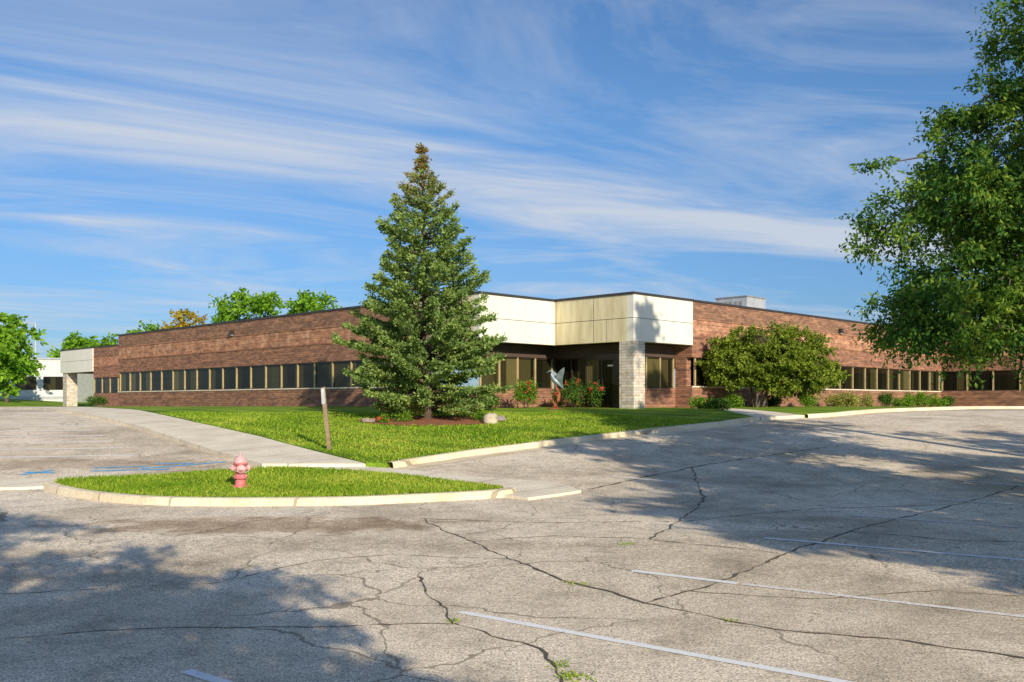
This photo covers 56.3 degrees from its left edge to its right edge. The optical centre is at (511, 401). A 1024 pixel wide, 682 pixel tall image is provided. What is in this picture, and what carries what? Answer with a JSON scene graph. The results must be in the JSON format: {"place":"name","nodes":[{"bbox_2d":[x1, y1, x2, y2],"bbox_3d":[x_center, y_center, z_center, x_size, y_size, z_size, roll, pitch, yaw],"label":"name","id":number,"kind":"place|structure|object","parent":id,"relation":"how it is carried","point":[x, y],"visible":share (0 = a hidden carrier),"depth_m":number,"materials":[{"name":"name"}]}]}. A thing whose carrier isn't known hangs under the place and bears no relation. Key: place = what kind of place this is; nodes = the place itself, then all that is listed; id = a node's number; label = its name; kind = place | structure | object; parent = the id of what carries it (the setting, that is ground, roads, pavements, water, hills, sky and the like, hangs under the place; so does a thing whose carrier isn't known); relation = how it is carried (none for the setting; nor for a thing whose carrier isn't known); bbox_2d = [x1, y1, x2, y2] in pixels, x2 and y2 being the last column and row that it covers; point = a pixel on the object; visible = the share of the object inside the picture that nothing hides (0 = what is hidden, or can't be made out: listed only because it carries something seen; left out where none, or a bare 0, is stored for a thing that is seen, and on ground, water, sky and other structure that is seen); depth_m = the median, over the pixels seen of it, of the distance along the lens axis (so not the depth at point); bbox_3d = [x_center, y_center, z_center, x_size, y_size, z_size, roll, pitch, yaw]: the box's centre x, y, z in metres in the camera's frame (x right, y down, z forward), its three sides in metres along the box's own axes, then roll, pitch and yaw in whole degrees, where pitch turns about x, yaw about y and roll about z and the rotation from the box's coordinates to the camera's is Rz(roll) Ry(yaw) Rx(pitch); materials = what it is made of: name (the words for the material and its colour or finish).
{"place":"outdoors","nodes":[
{"label":"outdoors","id":0,"kind":"place"},
{"bbox_2d":[0,399,93,406],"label":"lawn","id":1,"kind":"structure","parent":0,"point":[23,403],"depth_m":90.91,"materials":[{"name":"green plant"}]},
{"bbox_2d":[0,312,48,402],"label":"maple tree","id":2,"kind":"object","parent":1,"relation":"on","point":[15,364],"visible":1,"depth_m":89.81,"materials":[{"name":"green plant"}]},
{"bbox_2d":[0,407,364,466],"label":"sidewalk","id":3,"kind":"structure","parent":0,"point":[255,450],"depth_m":27.05,"materials":[{"name":"concrete"}]},
{"bbox_2d":[55,465,502,496],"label":"island grass","id":4,"kind":"structure","parent":0,"point":[368,486],"depth_m":18.88,"materials":[{"name":"green plant"}]},
{"bbox_2d":[229,452,251,487],"bbox_3d":[-5.258,1.341,18.582,0.369,0.726,0.360,0,0,30],"label":"fire hydrant","id":5,"kind":"object","parent":4,"relation":"on","point":[240,468],"visible":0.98,"depth_m":18.50,"materials":[{"name":"pink metal"}]},
{"bbox_2d":[46,406,753,467],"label":"front lawn","id":6,"kind":"structure","parent":0,"point":[706,415],"depth_m":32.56,"materials":[{"name":"green plant"}]},
{"bbox_2d":[83,394,108,405],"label":"foundation shrub","id":7,"kind":"object","parent":6,"relation":"on","point":[95,400],"visible":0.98,"depth_m":60.63,"materials":[{"name":"green plant"}]},
{"bbox_2d":[321,387,331,448],"bbox_3d":[-4.810,0.480,24.793,0.280,1.760,0.095,0,0,0],"label":"wooden sign post","id":8,"kind":"object","parent":6,"relation":"on","point":[325,413],"visible":0.82,"depth_m":24.76,"materials":[{"name":"brown wood"}]},
{"bbox_2d":[331,142,513,417],"bbox_3d":[-3.044,-4.105,32.848,6.013,9.741,5.738,0,0,24],"label":"spruce tree","id":9,"kind":"object","parent":6,"relation":"on","point":[405,358],"visible":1,"depth_m":32.13,"materials":[{"name":"green plant"}]},
{"bbox_2d":[359,416,498,425],"bbox_3d":[-2.700,0.625,32.100,4.950,0.248,3.570,0,0,0],"label":"mulch bed","id":10,"kind":"object","parent":6,"relation":"on","point":[439,420],"visible":0.61,"depth_m":31.63,"materials":[{"name":"brown soil"}]},
{"bbox_2d":[362,418,375,421],"bbox_3d":[-4.715,0.608,31.603,0.473,0.166,0.298,0,0,0],"label":"stone edging","id":11,"kind":"object","parent":10,"relation":"on","point":[368,420],"visible":0.87,"depth_m":31.48,"materials":[{"name":"grey stone"}]},
{"bbox_2d":[375,413,392,422],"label":"flower plant","id":12,"kind":"object","parent":10,"relation":"on","point":[384,419],"visible":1,"depth_m":31.24,"materials":[{"name":"green plant"}]},
{"bbox_2d":[391,410,414,421],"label":"green shrub","id":13,"kind":"object","parent":10,"relation":"on","point":[404,417],"visible":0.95,"depth_m":31.59,"materials":[{"name":"green plant"}]},
{"bbox_2d":[472,408,488,419],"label":"green shrub","id":14,"kind":"object","parent":10,"relation":"on","point":[479,414],"visible":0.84,"depth_m":32.09,"materials":[{"name":"green plant"}]},
{"bbox_2d":[483,413,497,423],"bbox_3d":[-0.710,0.560,31.292,0.506,0.418,0.517,0,0,0],"label":"boulder","id":15,"kind":"object","parent":10,"relation":"on","point":[491,418],"visible":0.88,"depth_m":31.08,"materials":[{"name":"stone"}]},
{"bbox_2d":[476,387,503,409],"bbox_3d":[-0.933,-0.110,37.537,1.249,1.037,1.194,0,0,0],"label":"green shrub","id":16,"kind":"object","parent":6,"relation":"on","point":[496,403],"visible":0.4,"depth_m":37.38,"materials":[{"name":"green plant"}]},
{"bbox_2d":[498,415,506,421],"bbox_3d":[-0.382,0.573,31.895,0.398,0.266,0.356,0,0,-34],"label":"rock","id":17,"kind":"object","parent":6,"relation":"on","point":[501,418],"visible":0.5,"depth_m":31.78,"materials":[{"name":"grey stone"}]},
{"bbox_2d":[508,378,539,407],"bbox_3d":[0.545,-0.351,40.172,1.300,1.368,1.483,0,0,21],"label":"rose bush","id":18,"kind":"object","parent":6,"relation":"on","point":[529,392],"visible":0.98,"depth_m":40.00,"materials":[{"name":"green plant"}]},
{"bbox_2d":[546,368,564,408],"bbox_3d":[1.845,-0.533,38.913,0.834,1.730,0.609,0,0,23],"label":"heron sculpture","id":19,"kind":"object","parent":6,"relation":"on","point":[557,379],"visible":0.98,"depth_m":38.83,"materials":[{"name":"metal"}]},
{"bbox_2d":[550,387,567,407],"bbox_3d":[2.087,-0.237,42.254,1.096,1.116,1.032,0,0,34],"label":"rose bush","id":20,"kind":"object","parent":6,"relation":"on","point":[559,403],"visible":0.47,"depth_m":42.20,"materials":[{"name":"green plant"}]},
{"bbox_2d":[561,376,586,407],"bbox_3d":[2.696,-0.416,41.791,1.161,1.461,1.222,0,0,0],"label":"rose bush","id":21,"kind":"object","parent":6,"relation":"on","point":[575,391],"visible":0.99,"depth_m":41.64,"materials":[{"name":"green plant"}]},
{"bbox_2d":[583,378,608,407],"bbox_3d":[3.610,-0.382,41.668,1.207,1.400,1.167,0,0,0],"label":"rose bush","id":22,"kind":"object","parent":6,"relation":"on","point":[597,390],"visible":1,"depth_m":41.46,"materials":[{"name":"green plant"}]},
{"bbox_2d":[687,395,707,408],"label":"hosta plant","id":23,"kind":"object","parent":6,"relation":"on","point":[697,402],"visible":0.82,"depth_m":40.11,"materials":[{"name":"green plant"}]},
{"bbox_2d":[702,396,717,408],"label":"hosta plant","id":24,"kind":"object","parent":6,"relation":"on","point":[704,406],"visible":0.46,"depth_m":39.21,"materials":[{"name":"green plant"}]},
{"bbox_2d":[706,397,732,409],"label":"hosta plant","id":25,"kind":"object","parent":6,"relation":"on","point":[722,403],"visible":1,"depth_m":38.14,"materials":[{"name":"green plant"}]},
{"bbox_2d":[0,409,1023,681],"bbox_3d":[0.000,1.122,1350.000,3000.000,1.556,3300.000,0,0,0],"label":"parking lot","id":26,"kind":"structure","parent":0,"point":[296,619],"depth_m":10.98,"materials":[{"name":"grey asphalt"}]},
{"bbox_2d":[0,467,580,499],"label":"sidewalk apron","id":27,"kind":"object","parent":26,"relation":"on","point":[528,490],"visible":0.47,"depth_m":19.64,"materials":[{"name":"concrete"}]},
{"bbox_2d":[63,341,644,408],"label":"stone columns","id":28,"kind":"structure","parent":26,"relation":"on","point":[632,374],"depth_m":40.09,"materials":[{"name":"grey stone"}]},
{"bbox_2d":[60,294,692,373],"bbox_3d":[-17.554,-3.525,62.172,8.900,1.950,63.650,0,0,-45],"label":"entrance canopy","id":29,"kind":"object","parent":28,"relation":"on","point":[633,317],"visible":0.77,"depth_m":41.42,"materials":[{"name":"beige paint"}]},
{"bbox_2d":[79,342,673,373],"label":"soffit","id":30,"kind":"structure","parent":29,"relation":"attached to","point":[516,344],"depth_m":42.73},
{"bbox_2d":[0,411,1023,681],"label":"parking lines","id":31,"kind":"object","parent":26,"relation":"on","point":[218,679],"visible":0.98,"depth_m":9.38,"materials":[{"name":"white paint"}]},
{"bbox_2d":[2,446,1023,681],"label":"pavement cracks","id":32,"kind":"object","parent":26,"relation":"on","point":[543,650],"visible":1,"depth_m":9.76,"materials":[{"name":"black asphalt"}]},
{"bbox_2d":[43,406,1023,505],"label":"kerb","id":33,"kind":"structure","parent":26,"relation":"on","point":[51,485],"depth_m":19.12,"materials":[{"name":"concrete"}]},
{"bbox_2d":[93,302,1023,407],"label":"brick walls","id":34,"kind":"structure","parent":26,"relation":"on","point":[302,338],"depth_m":51.51,"materials":[{"name":"brown brick"}]},
{"bbox_2d":[60,291,880,350],"bbox_3d":[-1.724,-4.550,56.360,90.214,0.100,31.709,0,0,18],"label":"roof coping","id":35,"kind":"object","parent":34,"relation":"on","point":[602,295],"visible":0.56,"depth_m":46.60,"materials":[{"name":"black metal"}]},
{"bbox_2d":[228,329,843,335],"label":"wall lights","id":36,"kind":"object","parent":34,"relation":"attached to","point":[231,332],"depth_m":53.99,"materials":[{"name":"brown metal"}]},
{"bbox_2d":[95,357,1023,407],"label":"windows","id":37,"kind":"structure","parent":34,"relation":"in","point":[1005,380],"depth_m":51.59,"materials":[{"name":"black glass"}]},
{"bbox_2d":[94,353,1022,407],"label":"window frames","id":38,"kind":"structure","parent":37,"relation":"attached to","point":[601,357],"depth_m":51.77,"materials":[{"name":"brown metal"}]},
{"bbox_2d":[447,541,738,681],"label":"crack weeds","id":39,"kind":"object","parent":26,"relation":"on","point":[568,674],"visible":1,"depth_m":6.74,"materials":[{"name":"green plant"}]},
{"bbox_2d":[835,0,1023,389],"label":"locust tree","id":40,"kind":"object","parent":26,"relation":"on","point":[981,203],"visible":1,"depth_m":19.57,"materials":[{"name":"green plant"}]},
{"bbox_2d":[0,0,1023,388],"label":"sky","id":41,"kind":"structure","parent":0,"point":[157,157],"materials":[{"name":"blue"}]},
{"bbox_2d":[416,343,693,385],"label":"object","id":42,"kind":"structure","parent":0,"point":[692,372],"depth_m":48.17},
{"bbox_2d":[715,295,766,308],"bbox_3d":[14.054,-5.410,59.733,3.150,2.220,2.300,0,0,-45],"label":"rooftop air unit","id":43,"kind":"object","parent":42,"relation":"on","point":[752,301],"visible":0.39,"depth_m":59.14,"materials":[{"name":"metal"}]},
{"bbox_2d":[725,408,803,419],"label":"entry walk","id":44,"kind":"structure","parent":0,"point":[766,415],"depth_m":35.28,"materials":[{"name":"concrete"}]},
{"bbox_2d":[732,406,952,417],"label":"side lawn","id":45,"kind":"structure","parent":0,"point":[805,411],"depth_m":39.83,"materials":[{"name":"green plant"}]},
{"bbox_2d":[724,392,744,406],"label":"foundation shrub","id":46,"kind":"object","parent":45,"relation":"on","point":[735,399],"visible":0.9,"depth_m":42.99,"materials":[{"name":"green plant"}]},
{"bbox_2d":[693,320,851,406],"bbox_3d":[11.736,-1.626,43.150,6.917,4.134,4.292,0,0,16],"label":"ornamental tree","id":47,"kind":"object","parent":45,"relation":"on","point":[746,360],"visible":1,"depth_m":42.38,"materials":[{"name":"green plant"}]},
{"bbox_2d":[761,394,785,406],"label":"foundation shrub","id":48,"kind":"object","parent":45,"relation":"on","point":[773,402],"visible":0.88,"depth_m":45.37,"materials":[{"name":"green plant"}]},
{"bbox_2d":[797,394,819,405],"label":"foundation shrub","id":49,"kind":"object","parent":45,"relation":"on","point":[809,401],"visible":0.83,"depth_m":47.88,"materials":[{"name":"green plant"}]},
{"bbox_2d":[821,392,847,405],"bbox_3d":[16.882,-0.128,49.889,1.339,0.863,1.234,0,0,40],"label":"ornamental grass clump","id":50,"kind":"object","parent":45,"relation":"on","point":[836,401],"visible":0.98,"depth_m":49.78,"materials":[{"name":"plant"}]},
{"bbox_2d":[840,390,859,405],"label":"ornamental grass clump","id":51,"kind":"object","parent":45,"relation":"on","point":[851,399],"visible":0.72,"depth_m":50.69,"materials":[{"name":"plant"}]},
{"bbox_2d":[851,392,876,405],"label":"ornamental grass clump","id":52,"kind":"object","parent":45,"relation":"on","point":[865,401],"visible":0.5,"depth_m":51.94,"materials":[{"name":"plant"}]},
{"bbox_2d":[876,392,896,405],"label":"foundation shrub","id":53,"kind":"object","parent":45,"relation":"on","point":[886,399],"visible":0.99,"depth_m":54.26,"materials":[{"name":"green plant"}]},
{"bbox_2d":[892,393,915,405],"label":"foundation shrub","id":54,"kind":"object","parent":45,"relation":"on","point":[907,401],"visible":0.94,"depth_m":55.66,"materials":[{"name":"green plant"}]},
{"bbox_2d":[903,391,927,405],"bbox_3d":[23.948,-0.171,57.136,1.520,1.036,1.326,0,0,0],"label":"foundation shrub","id":55,"kind":"object","parent":45,"relation":"on","point":[919,396],"visible":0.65,"depth_m":56.90,"materials":[{"name":"green plant"}]},
{"bbox_2d":[914,390,939,405],"bbox_3d":[25.192,-0.196,58.275,1.668,1.161,1.380,0,0,25],"label":"foundation shrub","id":56,"kind":"object","parent":45,"relation":"on","point":[929,398],"visible":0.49,"depth_m":58.13,"materials":[{"name":"green plant"}]},
{"bbox_2d":[929,395,949,405],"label":"foundation shrub","id":57,"kind":"object","parent":45,"relation":"on","point":[939,401],"visible":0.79,"depth_m":59.12,"materials":[{"name":"green plant"}]},
{"bbox_2d":[942,393,957,405],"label":"foundation shrub","id":58,"kind":"object","parent":45,"relation":"on","point":[950,399],"visible":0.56,"depth_m":60.54,"materials":[{"name":"green plant"}]},
{"bbox_3d":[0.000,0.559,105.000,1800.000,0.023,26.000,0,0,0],"label":"far lawn ground","id":59,"kind":"structure","parent":0,"visible":0},
{"bbox_2d":[0,358,93,401],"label":"white warehouse","id":60,"kind":"structure","parent":59,"relation":"on","point":[46,384],"depth_m":101.53,"materials":[{"name":"white painted wall"},{"name":"glass"}]},
{"bbox_2d":[46,330,117,357],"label":"maple tree","id":61,"kind":"object","parent":59,"relation":"on","point":[73,341],"visible":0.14,"depth_m":110.44,"materials":[{"name":"green plant"}]},
{"bbox_2d":[125,320,166,333],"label":"maple tree","id":62,"kind":"object","parent":59,"relation":"on","point":[152,327],"visible":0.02,"depth_m":111.98,"materials":[{"name":"green plant"}]},
{"bbox_2d":[159,308,207,329],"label":"yellow tree","id":63,"kind":"object","parent":59,"relation":"on","point":[181,321],"visible":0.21,"depth_m":107.17,"materials":[{"name":"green plant"}]},
{"bbox_2d":[207,287,285,322],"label":"maple tree","id":64,"kind":"object","parent":59,"relation":"on","point":[267,304],"visible":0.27,"depth_m":98.59,"materials":[{"name":"green plant"}]},
{"bbox_2d":[280,290,341,314],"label":"maple tree","id":65,"kind":"object","parent":59,"relation":"on","point":[305,303],"visible":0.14,"depth_m":96.50,"materials":[{"name":"green plant"}]}
]}

